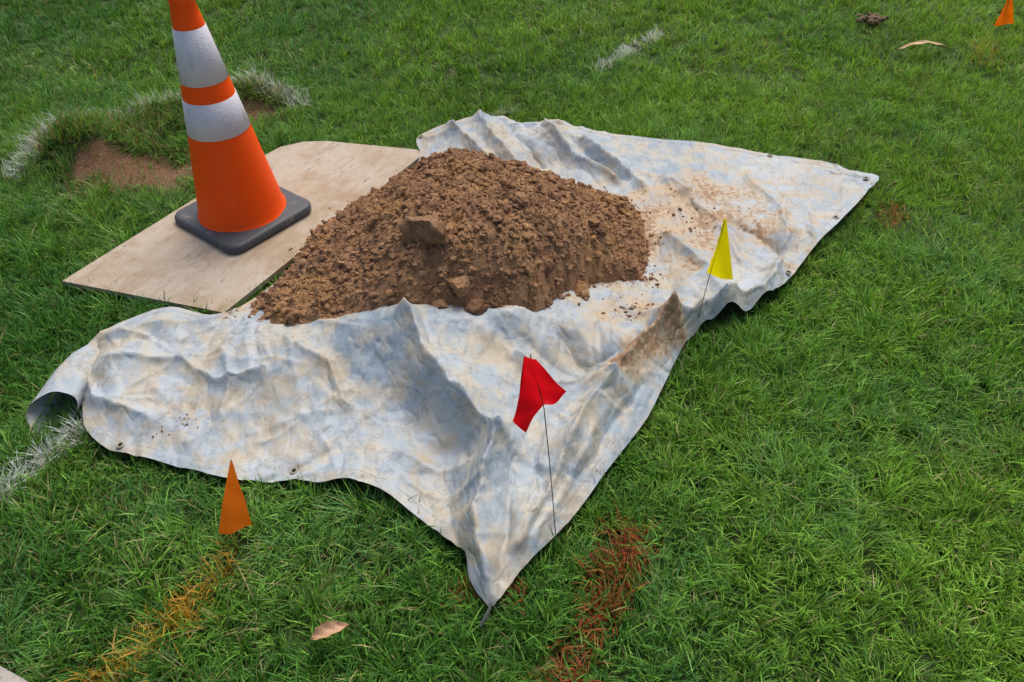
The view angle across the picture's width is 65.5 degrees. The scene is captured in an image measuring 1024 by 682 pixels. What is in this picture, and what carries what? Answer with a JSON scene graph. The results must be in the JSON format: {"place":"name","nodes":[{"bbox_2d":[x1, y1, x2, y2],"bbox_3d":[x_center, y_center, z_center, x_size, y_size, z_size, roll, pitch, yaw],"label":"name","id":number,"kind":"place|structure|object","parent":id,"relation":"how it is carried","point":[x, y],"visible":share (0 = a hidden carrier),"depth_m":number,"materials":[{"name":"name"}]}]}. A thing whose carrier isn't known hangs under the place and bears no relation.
{"place":"outdoors","nodes":[
{"label":"outdoors","id":0,"kind":"place"},
{"bbox_2d":[0,666,27,681],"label":"concrete path","id":1,"kind":"structure","parent":0,"point":[6,675],"depth_m":1.69,"materials":[{"name":"beige concrete"}]},
{"bbox_2d":[0,0,1023,681],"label":"lawn ground","id":2,"kind":"structure","parent":0,"point":[102,150],"depth_m":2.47,"materials":[{"name":"green plant"}]},
{"bbox_2d":[219,460,251,546],"bbox_3d":[-0.653,0.405,1.925,0.075,0.207,0.119,11,44,12],"label":"orange marker flag","id":3,"kind":"object","parent":2,"relation":"on","point":[235,516],"visible":1,"depth_m":1.91,"materials":[{"name":"plastic"}]},
{"bbox_2d":[62,141,419,313],"bbox_3d":[-0.930,-0.489,2.993,0.598,0.030,1.314,20,46,21],"label":"plywood board","id":4,"kind":"object","parent":2,"relation":"on","point":[172,257],"visible":0.7,"depth_m":2.80,"materials":[{"name":"beige wood"}]},
{"bbox_2d":[167,0,310,253],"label":"traffic cone","id":5,"kind":"object","parent":4,"relation":"on","point":[244,201],"visible":1,"depth_m":2.70,"materials":[{"name":"orange plastic"}]},
{"bbox_2d":[311,621,348,639],"bbox_3d":[-0.395,0.626,1.723,0.085,0.027,0.032,-18,54,-11],"label":"dead leaf","id":6,"kind":"object","parent":2,"relation":"on","point":[326,629],"visible":1,"depth_m":1.72,"materials":[{"name":"beige plant"}]},
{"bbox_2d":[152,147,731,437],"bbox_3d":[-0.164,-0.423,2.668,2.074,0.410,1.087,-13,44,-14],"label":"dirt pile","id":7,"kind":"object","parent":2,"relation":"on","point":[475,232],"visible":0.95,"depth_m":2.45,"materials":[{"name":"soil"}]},
{"bbox_2d":[26,110,878,626],"bbox_3d":[0.019,-0.293,2.631,1.700,0.274,2.646,24,48,24],"label":"tarpaulin","id":8,"kind":"object","parent":2,"relation":"on","point":[404,400],"visible":0.71,"depth_m":2.25,"materials":[{"name":"grey plastic"}]},
{"bbox_2d":[513,354,565,538],"bbox_3d":[0.056,0.264,1.751,0.110,0.648,0.029,0,42,0],"label":"red marker flag","id":9,"kind":"object","parent":2,"relation":"on","point":[540,387],"visible":0.99,"depth_m":1.61,"materials":[{"name":"plastic"}]},
{"bbox_2d":[692,219,732,338],"bbox_3d":[0.613,-0.168,2.366,0.084,0.458,0.017,2,42,3],"label":"yellow marker flag","id":10,"kind":"object","parent":2,"relation":"on","point":[720,266],"visible":0.93,"depth_m":2.30,"materials":[{"name":"plastic"}]},
{"bbox_2d":[855,12,888,25],"bbox_3d":[1.990,-1.777,4.399,0.172,0.064,0.120,-11,44,-12],"label":"soil lump","id":11,"kind":"object","parent":2,"relation":"on","point":[873,19],"visible":1,"depth_m":4.38,"materials":[{"name":"brown soil"}]},
{"bbox_2d":[896,40,946,49],"bbox_3d":[2.098,-1.513,4.073,0.250,0.042,0.026,-2,51,6],"label":"dead leaf","id":12,"kind":"object","parent":2,"relation":"on","point":[918,42],"visible":1,"depth_m":4.07,"materials":[{"name":"beige plant"}]},
{"bbox_2d":[994,0,1013,33],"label":"orange marker flag","id":13,"kind":"object","parent":2,"relation":"on","point":[1005,16],"visible":1,"depth_m":4.29,"materials":[{"name":"plastic"}]}
]}

